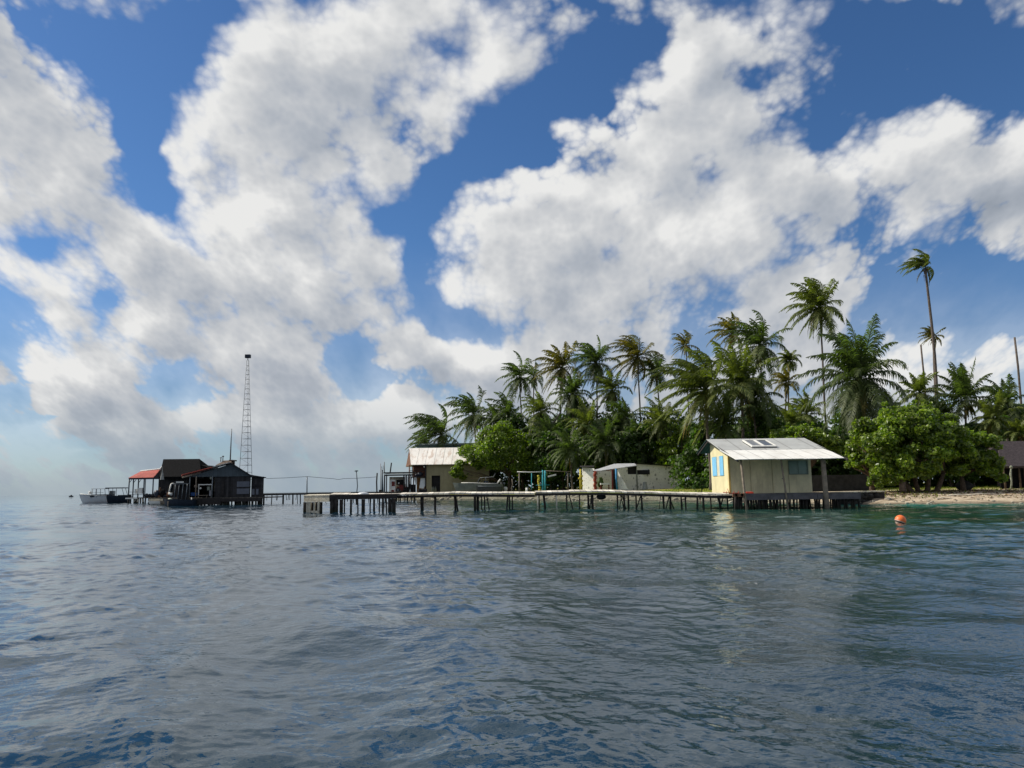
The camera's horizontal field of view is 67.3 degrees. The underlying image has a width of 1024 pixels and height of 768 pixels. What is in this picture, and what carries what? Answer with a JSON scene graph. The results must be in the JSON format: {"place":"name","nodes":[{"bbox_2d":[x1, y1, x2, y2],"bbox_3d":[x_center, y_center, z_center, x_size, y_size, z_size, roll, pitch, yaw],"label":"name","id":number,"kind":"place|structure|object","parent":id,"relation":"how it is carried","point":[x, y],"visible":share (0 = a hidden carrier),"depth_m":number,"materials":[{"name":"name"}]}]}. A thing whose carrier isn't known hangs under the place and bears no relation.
{"place":"outdoors","nodes":[
{"label":"outdoors","id":0,"kind":"place"},
{"bbox_2d":[390,479,395,491],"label":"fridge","id":1,"kind":"object","parent":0,"point":[392,485],"visible":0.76,"depth_m":115.52,"materials":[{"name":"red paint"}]},
{"bbox_2d":[396,480,405,491],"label":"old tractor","id":2,"kind":"object","parent":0,"point":[400,484],"visible":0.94,"depth_m":115.61,"materials":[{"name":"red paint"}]},
{"bbox_2d":[0,482,1023,767],"bbox_3d":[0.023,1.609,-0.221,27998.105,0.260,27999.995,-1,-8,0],"label":"water","id":3,"kind":"structure","parent":0,"point":[272,632],"depth_m":8.60,"materials":[{"name":"liquid"}]},
{"bbox_2d":[79,487,131,502],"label":"canopy boat","id":4,"kind":"object","parent":3,"relation":"on","point":[110,497],"visible":0.8,"depth_m":143.66,"materials":[{"name":"white paint"}]},
{"bbox_2d":[125,466,164,503],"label":"red roofed shed","id":5,"kind":"structure","parent":3,"relation":"in","point":[153,474],"depth_m":133.19,"materials":[{"name":"paint"}]},
{"bbox_2d":[164,481,196,505],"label":"cabin boat","id":6,"kind":"object","parent":3,"relation":"on","point":[182,499],"visible":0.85,"depth_m":98.20,"materials":[{"name":"blue paint"}]},
{"bbox_2d":[148,459,215,504],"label":"thatched hall","id":7,"kind":"structure","parent":3,"relation":"in","point":[174,470],"depth_m":118.92,"materials":[{"name":"brown wood"}]},
{"bbox_2d":[172,460,281,505],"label":"stilt workshop","id":8,"kind":"structure","parent":3,"relation":"on","point":[237,485],"depth_m":101.39,"materials":[{"name":"black wood"}]},
{"bbox_2d":[240,354,251,474],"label":"lattice mast","id":9,"kind":"object","parent":3,"relation":"in","point":[247,356],"visible":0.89,"depth_m":112.61,"materials":[{"name":"metal"}]},
{"bbox_2d":[263,492,398,503],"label":"footbridge","id":10,"kind":"object","parent":3,"relation":"in","point":[283,494],"visible":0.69,"depth_m":107.25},
{"bbox_2d":[382,472,415,500],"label":"shed","id":11,"kind":"object","parent":3,"relation":"on","point":[408,485],"visible":0.59,"depth_m":115.00,"materials":[{"name":"grey wood"}]},
{"bbox_2d":[303,490,730,512],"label":"pier","id":12,"kind":"structure","parent":3,"relation":"in","point":[312,503],"depth_m":58.40,"materials":[{"name":"grey wood"}]},
{"bbox_2d":[696,438,860,509],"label":"stilt house","id":13,"kind":"structure","parent":3,"relation":"in","point":[781,471],"depth_m":55.29,"materials":[{"name":"metal"}]},
{"bbox_2d":[742,439,776,447],"bbox_3d":[18.316,4.423,57.050,1.800,0.746,2.325,-1,-8,0],"label":"solar panel","id":14,"kind":"object","parent":13,"relation":"on","point":[763,443],"visible":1,"depth_m":56.72,"materials":[{"name":"grey glass"}]},
{"bbox_2d":[772,463,783,492],"bbox_3d":[19.140,6.746,55.305,0.760,2.100,0.095,-1,-8,0],"label":"door","id":15,"kind":"structure","parent":13,"relation":"in","point":[778,486],"depth_m":55.32,"materials":[{"name":"wood"}]},
{"bbox_2d":[788,460,808,474],"bbox_3d":[20.619,6.010,55.468,1.420,1.020,0.095,-1,-8,0],"label":"window","id":16,"kind":"structure","parent":13,"relation":"in","point":[796,467],"depth_m":55.48,"materials":[{"name":"glass"}]},
{"bbox_2d":[894,514,905,523],"bbox_3d":[15.797,5.530,31.310,0.434,0.459,0.430,-1,-8,0],"label":"mooring buoy","id":17,"kind":"object","parent":3,"relation":"on","point":[900,519],"visible":0.77,"depth_m":31.16,"materials":[{"name":"orange plastic"}]},
{"bbox_2d":[0,0,1023,495],"label":"sky","id":18,"kind":"structure","parent":0,"point":[376,204],"materials":[{"name":"blue"}]},
{"bbox_2d":[397,482,1023,504],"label":"ground","id":19,"kind":"structure","parent":0,"point":[967,499],"depth_m":66.48,"materials":[{"name":"sand"}]},
{"bbox_2d":[407,432,435,449],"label":"coconut palm","id":20,"kind":"object","parent":19,"relation":"on","point":[426,442],"visible":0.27,"depth_m":146.31,"materials":[{"name":"green plant"}]},
{"bbox_2d":[403,403,463,450],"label":"coconut palm","id":21,"kind":"object","parent":19,"relation":"on","point":[434,427],"visible":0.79,"depth_m":142.11,"materials":[{"name":"green plant"}]},
{"bbox_2d":[406,447,490,491],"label":"shore house","id":22,"kind":"structure","parent":19,"relation":"on","point":[438,463],"depth_m":125.31,"materials":[{"name":"white metal"}]},
{"bbox_2d":[432,475,439,491],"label":"doorway","id":23,"kind":"structure","parent":22,"relation":"in","point":[435,479],"depth_m":125.31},
{"bbox_2d":[415,443,495,478],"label":"green roofed house","id":24,"kind":"structure","parent":19,"relation":"on","point":[446,445],"depth_m":141.10,"materials":[{"name":"metal"}]},
{"bbox_2d":[441,385,490,443],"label":"coconut palm","id":25,"kind":"object","parent":19,"relation":"on","point":[472,418],"visible":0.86,"depth_m":137.00,"materials":[{"name":"green plant"}]},
{"bbox_2d":[449,459,501,481],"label":"leafy shrub","id":26,"kind":"object","parent":19,"relation":"on","point":[457,471],"visible":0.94,"depth_m":121.94,"materials":[{"name":"green plant"}]},
{"bbox_2d":[453,477,504,491],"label":"trailer boat","id":27,"kind":"object","parent":19,"relation":"on","point":[467,486],"visible":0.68,"depth_m":117.47,"materials":[{"name":"grey metal"}]},
{"bbox_2d":[476,486,501,491],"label":"dark skiff","id":28,"kind":"object","parent":19,"relation":"on","point":[489,488],"visible":0.74,"depth_m":115.62,"materials":[{"name":"metal"}]},
{"bbox_2d":[477,401,505,477],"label":"young palm","id":29,"kind":"object","parent":19,"relation":"on","point":[492,413],"visible":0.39,"depth_m":133.51,"materials":[{"name":"green plant"}]},
{"bbox_2d":[455,419,534,490],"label":"leafy tree","id":30,"kind":"object","parent":19,"relation":"on","point":[489,444],"visible":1,"depth_m":120.39,"materials":[{"name":"green plant"}]},
{"bbox_2d":[479,384,535,489],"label":"young palm","id":31,"kind":"object","parent":19,"relation":"on","point":[509,405],"visible":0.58,"depth_m":132.22,"materials":[{"name":"green plant"}]},
{"bbox_2d":[495,351,537,412],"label":"coconut palm","id":32,"kind":"object","parent":19,"relation":"on","point":[519,381],"visible":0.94,"depth_m":137.07,"materials":[{"name":"green plant"}]},
{"bbox_2d":[495,413,543,489],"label":"tree","id":33,"kind":"object","parent":19,"relation":"on","point":[514,421],"visible":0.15,"depth_m":129.72,"materials":[{"name":"green plant"}]},
{"bbox_2d":[522,361,543,414],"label":"coconut palm","id":34,"kind":"object","parent":19,"relation":"on","point":[533,373],"visible":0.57,"depth_m":143.14,"materials":[{"name":"green plant"}]},
{"bbox_2d":[510,415,561,489],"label":"shade tree","id":35,"kind":"object","parent":19,"relation":"on","point":[525,425],"visible":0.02,"depth_m":130.82,"materials":[{"name":"green plant"}]},
{"bbox_2d":[520,391,559,489],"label":"young palm","id":36,"kind":"object","parent":19,"relation":"on","point":[539,403],"visible":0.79,"depth_m":124.07,"materials":[{"name":"green plant"}]},
{"bbox_2d":[521,413,561,489],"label":"young palm","id":37,"kind":"object","parent":19,"relation":"on","point":[545,422],"visible":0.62,"depth_m":119.51,"materials":[{"name":"green plant"}]},
{"bbox_2d":[517,470,569,491],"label":"goal frame","id":38,"kind":"object","parent":19,"relation":"on","point":[542,478],"visible":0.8,"depth_m":107.26,"materials":[{"name":"teal paint"}]},
{"bbox_2d":[528,425,583,489],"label":"palm tree","id":39,"kind":"object","parent":19,"relation":"on","point":[541,460],"visible":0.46,"depth_m":118.09,"materials":[{"name":"green plant"}]},
{"bbox_2d":[531,340,581,407],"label":"coconut palm","id":40,"kind":"object","parent":19,"relation":"on","point":[558,363],"visible":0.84,"depth_m":130.88,"materials":[{"name":"green plant"}]},
{"bbox_2d":[545,426,590,489],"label":"young palm","id":41,"kind":"object","parent":19,"relation":"on","point":[570,454],"visible":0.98,"depth_m":109.15,"materials":[{"name":"green plant"}]},
{"bbox_2d":[550,369,592,484],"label":"coconut palm","id":42,"kind":"object","parent":19,"relation":"on","point":[569,398],"visible":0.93,"depth_m":124.20,"materials":[{"name":"green plant"}]},
{"bbox_2d":[548,400,611,473],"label":"tree","id":43,"kind":"object","parent":19,"relation":"on","point":[563,424],"visible":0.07,"depth_m":127.65,"materials":[{"name":"green plant"}]},
{"bbox_2d":[561,396,607,467],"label":"young palm","id":44,"kind":"object","parent":19,"relation":"on","point":[584,415],"visible":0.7,"depth_m":117.70,"materials":[{"name":"green plant"}]},
{"bbox_2d":[563,335,620,417],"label":"coconut palm","id":45,"kind":"object","parent":19,"relation":"on","point":[591,354],"visible":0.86,"depth_m":126.82,"materials":[{"name":"green plant"}]},
{"bbox_2d":[570,416,622,475],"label":"shade tree","id":46,"kind":"object","parent":19,"relation":"on","point":[591,462],"visible":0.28,"depth_m":115.25,"materials":[{"name":"green plant"}]},
{"bbox_2d":[579,416,632,468],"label":"young palm","id":47,"kind":"object","parent":19,"relation":"on","point":[600,437],"visible":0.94,"depth_m":112.18,"materials":[{"name":"green plant"}]},
{"bbox_2d":[587,370,632,412],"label":"coconut palm","id":48,"kind":"object","parent":19,"relation":"on","point":[612,394],"visible":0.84,"depth_m":122.58,"materials":[{"name":"green plant"}]},
{"bbox_2d":[599,406,628,438],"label":"young palm","id":49,"kind":"object","parent":19,"relation":"on","point":[619,421],"visible":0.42,"depth_m":117.47,"materials":[{"name":"green plant"}]},
{"bbox_2d":[602,397,649,430],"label":"young palm","id":50,"kind":"object","parent":19,"relation":"on","point":[625,410],"visible":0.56,"depth_m":117.78,"materials":[{"name":"green plant"}]},
{"bbox_2d":[579,463,679,490],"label":"spotted hut","id":51,"kind":"object","parent":19,"relation":"on","point":[628,476],"visible":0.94,"depth_m":103.64,"materials":[{"name":"white wood"}]},
{"bbox_2d":[628,466,635,473],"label":"window","id":52,"kind":"structure","parent":51,"relation":"in","point":[631,470],"depth_m":102.96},
{"bbox_2d":[637,470,649,474],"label":"window","id":53,"kind":"structure","parent":51,"relation":"in","point":[639,472],"depth_m":103.66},
{"bbox_2d":[601,423,667,469],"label":"shade tree","id":54,"kind":"object","parent":19,"relation":"on","point":[626,447],"visible":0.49,"depth_m":112.53,"materials":[{"name":"green plant"}]},
{"bbox_2d":[607,335,661,421],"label":"coconut palm","id":55,"kind":"object","parent":19,"relation":"on","point":[636,351],"visible":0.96,"depth_m":123.25,"materials":[{"name":"green plant"}]},
{"bbox_2d":[621,416,654,463],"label":"young palm","id":56,"kind":"object","parent":19,"relation":"on","point":[631,419],"visible":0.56,"depth_m":112.61,"materials":[{"name":"green plant"}]},
{"bbox_2d":[631,352,675,402],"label":"coconut palm","id":57,"kind":"object","parent":19,"relation":"on","point":[657,381],"visible":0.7,"depth_m":124.79,"materials":[{"name":"green plant"}]},
{"bbox_2d":[637,397,683,454],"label":"young palm","id":58,"kind":"object","parent":19,"relation":"on","point":[657,412],"visible":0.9,"depth_m":111.59,"materials":[{"name":"green plant"}]},
{"bbox_2d":[634,406,696,456],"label":"shade tree","id":59,"kind":"object","parent":19,"relation":"on","point":[676,415],"visible":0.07,"depth_m":123.04,"materials":[{"name":"green plant"}]},
{"bbox_2d":[653,423,705,476],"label":"leafy tree","id":60,"kind":"object","parent":19,"relation":"on","point":[668,449],"visible":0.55,"depth_m":110.34,"materials":[{"name":"green plant"}]},
{"bbox_2d":[671,330,700,406],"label":"coconut palm","id":61,"kind":"object","parent":19,"relation":"on","point":[685,340],"visible":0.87,"depth_m":133.75,"materials":[{"name":"green plant"}]},
{"bbox_2d":[645,340,753,489],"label":"coconut palm","id":62,"kind":"object","parent":19,"relation":"on","point":[692,378],"visible":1,"depth_m":89.74,"materials":[{"name":"green plant"}]},
{"bbox_2d":[692,476,707,503],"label":"leafy shrub","id":63,"kind":"object","parent":19,"relation":"on","point":[696,484],"visible":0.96,"depth_m":69.16,"materials":[{"name":"green plant"}]},
{"bbox_2d":[679,421,729,487],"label":"shade tree","id":64,"kind":"object","parent":19,"relation":"on","point":[697,466],"visible":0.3,"depth_m":96.83,"materials":[{"name":"green plant"}]},
{"bbox_2d":[399,494,1022,503],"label":"rubble","id":65,"kind":"object","parent":19,"relation":"on","point":[886,498],"visible":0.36,"depth_m":87.33,"materials":[{"name":"beige stone"}]},
{"bbox_2d":[690,390,754,446],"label":"young palm","id":66,"kind":"object","parent":19,"relation":"on","point":[723,431],"visible":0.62,"depth_m":91.53,"materials":[{"name":"green plant"}]},
{"bbox_2d":[705,312,752,417],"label":"coconut palm","id":67,"kind":"object","parent":19,"relation":"on","point":[725,324],"visible":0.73,"depth_m":133.83,"materials":[{"name":"green plant"}]},
{"bbox_2d":[698,341,779,438],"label":"coconut palm","id":68,"kind":"object","parent":19,"relation":"on","point":[732,362],"visible":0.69,"depth_m":94.90,"materials":[{"name":"green plant"}]},
{"bbox_2d":[490,451,990,489],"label":"undergrowth","id":69,"kind":"object","parent":19,"relation":"on","point":[681,468],"visible":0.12,"depth_m":97.87,"materials":[{"name":"green plant"}]},
{"bbox_2d":[717,365,785,438],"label":"coconut palm","id":70,"kind":"object","parent":19,"relation":"on","point":[761,404],"visible":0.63,"depth_m":95.51,"materials":[{"name":"green plant"}]},
{"bbox_2d":[730,408,785,438],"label":"shade tree","id":71,"kind":"object","parent":19,"relation":"on","point":[759,421],"visible":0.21,"depth_m":98.32,"materials":[{"name":"green plant"}]},
{"bbox_2d":[724,310,792,378],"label":"coconut palm","id":72,"kind":"object","parent":19,"relation":"on","point":[757,337],"visible":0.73,"depth_m":123.30,"materials":[{"name":"green plant"}]},
{"bbox_2d":[770,364,799,408],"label":"coconut palm","id":73,"kind":"object","parent":19,"relation":"on","point":[784,381],"visible":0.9,"depth_m":112.53,"materials":[{"name":"green plant"}]},
{"bbox_2d":[774,349,802,409],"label":"coconut palm","id":74,"kind":"object","parent":19,"relation":"on","point":[788,358],"visible":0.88,"depth_m":114.91,"materials":[{"name":"green plant"}]},
{"bbox_2d":[776,400,811,426],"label":"young palm","id":75,"kind":"object","parent":19,"relation":"on","point":[791,416],"visible":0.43,"depth_m":103.72,"materials":[{"name":"green plant"}]},
{"bbox_2d":[780,390,826,425],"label":"young palm","id":76,"kind":"object","parent":19,"relation":"on","point":[811,409],"visible":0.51,"depth_m":107.88,"materials":[{"name":"green plant"}]},
{"bbox_2d":[768,421,845,467],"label":"leafy tree","id":77,"kind":"object","parent":19,"relation":"on","point":[830,441],"visible":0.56,"depth_m":82.19,"materials":[{"name":"green plant"}]},
{"bbox_2d":[779,277,844,421],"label":"coconut palm","id":78,"kind":"object","parent":19,"relation":"on","point":[816,295],"visible":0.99,"depth_m":109.43,"materials":[{"name":"green plant"}]},
{"bbox_2d":[601,484,1023,499],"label":"grass","id":79,"kind":"structure","parent":19,"relation":"on","point":[922,487],"depth_m":72.44,"materials":[{"name":"plant"}]},
{"bbox_2d":[794,420,853,474],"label":"shade tree","id":80,"kind":"object","parent":19,"relation":"on","point":[820,426],"visible":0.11,"depth_m":91.06,"materials":[{"name":"green plant"}]},
{"bbox_2d":[812,475,875,491],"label":"garden wall","id":81,"kind":"structure","parent":19,"relation":"on","point":[846,482],"depth_m":74.80,"materials":[{"name":"stone"}]},
{"bbox_2d":[827,412,861,472],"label":"shade tree","id":82,"kind":"object","parent":19,"relation":"on","point":[836,426],"visible":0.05,"depth_m":97.48,"materials":[{"name":"green plant"}]},
{"bbox_2d":[793,314,910,442],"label":"coconut palm","id":83,"kind":"object","parent":19,"relation":"on","point":[852,401],"visible":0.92,"depth_m":85.49,"materials":[{"name":"green plant"}]},
{"bbox_2d":[843,439,874,490],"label":"leafy tree","id":84,"kind":"object","parent":19,"relation":"on","point":[856,460],"visible":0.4,"depth_m":70.37,"materials":[{"name":"green plant"}]},
{"bbox_2d":[841,491,884,503],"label":"sea wall","id":85,"kind":"structure","parent":19,"relation":"on","point":[866,496],"depth_m":60.67,"materials":[{"name":"beige concrete"}]},
{"bbox_2d":[866,472,883,490],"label":"leafy shrub","id":86,"kind":"object","parent":19,"relation":"on","point":[872,480],"visible":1,"depth_m":65.67,"materials":[{"name":"green plant"}]},
{"bbox_2d":[876,386,913,486],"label":"young palm","id":87,"kind":"object","parent":19,"relation":"on","point":[897,399],"visible":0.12,"depth_m":91.80,"materials":[{"name":"green plant"}]},
{"bbox_2d":[899,471,905,490],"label":"palm stump","id":88,"kind":"object","parent":19,"relation":"on","point":[902,486],"visible":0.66,"depth_m":66.16,"materials":[{"name":"brown plant"}]},
{"bbox_2d":[847,399,980,491],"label":"leafy tree","id":89,"kind":"object","parent":19,"relation":"on","point":[904,435],"visible":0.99,"depth_m":66.40,"materials":[{"name":"green plant"}]},
{"bbox_2d":[896,249,938,399],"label":"coconut palm","id":90,"kind":"object","parent":19,"relation":"on","point":[922,262],"visible":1,"depth_m":102.47,"materials":[{"name":"green plant"}]},
{"bbox_2d":[892,371,946,408],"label":"coconut palm","id":91,"kind":"object","parent":19,"relation":"on","point":[918,383],"visible":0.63,"depth_m":97.94,"materials":[{"name":"green plant"}]},
{"bbox_2d":[920,345,925,393],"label":"dead palm trunk","id":92,"kind":"object","parent":19,"relation":"on","point":[922,360],"visible":0.29,"depth_m":113.31,"materials":[{"name":"wood"}]},
{"bbox_2d":[917,326,945,397],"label":"coconut palm","id":93,"kind":"object","parent":19,"relation":"on","point":[927,334],"visible":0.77,"depth_m":113.91,"materials":[{"name":"green plant"}]},
{"bbox_2d":[925,391,963,417],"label":"young palm","id":94,"kind":"object","parent":19,"relation":"on","point":[947,409],"visible":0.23,"depth_m":87.84,"materials":[{"name":"green plant"}]},
{"bbox_2d":[881,489,1023,500],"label":"leaf litter","id":95,"kind":"object","parent":19,"relation":"on","point":[960,491],"visible":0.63,"depth_m":64.76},
{"bbox_2d":[922,422,988,486],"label":"shade tree","id":96,"kind":"object","parent":19,"relation":"on","point":[972,477],"visible":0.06,"depth_m":81.81,"materials":[{"name":"green plant"}]},
{"bbox_2d":[955,481,974,489],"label":"boulder","id":97,"kind":"object","parent":19,"relation":"on","point":[969,486],"visible":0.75,"depth_m":68.99,"materials":[{"name":"stone"}]},
{"bbox_2d":[929,357,1008,484],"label":"coconut palm","id":98,"kind":"object","parent":19,"relation":"on","point":[960,383],"visible":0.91,"depth_m":84.10,"materials":[{"name":"green plant"}]},
{"bbox_2d":[945,430,1008,489],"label":"leafy tree","id":99,"kind":"object","parent":19,"relation":"on","point":[992,464],"visible":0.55,"depth_m":68.07,"materials":[{"name":"green plant"}]},
{"bbox_2d":[967,415,1009,485],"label":"shade tree","id":100,"kind":"object","parent":19,"relation":"on","point":[990,481],"visible":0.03,"depth_m":85.11,"materials":[{"name":"green plant"}]},
{"bbox_2d":[968,389,1023,486],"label":"coconut palm","id":101,"kind":"object","parent":19,"relation":"on","point":[991,426],"visible":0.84,"depth_m":79.63,"materials":[{"name":"green plant"}]},
{"bbox_2d":[972,374,1023,440],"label":"coconut palm","id":102,"kind":"object","parent":19,"relation":"on","point":[1008,393],"visible":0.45,"depth_m":91.83,"materials":[{"name":"green plant"}]},
{"bbox_2d":[986,441,1023,488],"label":"thatched hut","id":103,"kind":"object","parent":19,"relation":"on","point":[1012,452],"visible":0.41,"depth_m":73.04,"materials":[{"name":"brown plant"}]},
{"bbox_2d":[1009,466,1012,488],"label":"carved post","id":104,"kind":"object","parent":19,"relation":"on","point":[1010,474],"visible":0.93,"depth_m":71.36,"materials":[{"name":"grey wood"}]},
{"bbox_2d":[1000,414,1023,440],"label":"coconut palm","id":105,"kind":"object","parent":19,"relation":"on","point":[1017,426],"visible":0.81,"depth_m":77.72,"materials":[{"name":"green plant"}]},
{"bbox_2d":[1014,337,1021,403],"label":"dead palm trunk","id":106,"kind":"object","parent":19,"relation":"on","point":[1018,370],"visible":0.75,"depth_m":100.98,"materials":[{"name":"wood"}]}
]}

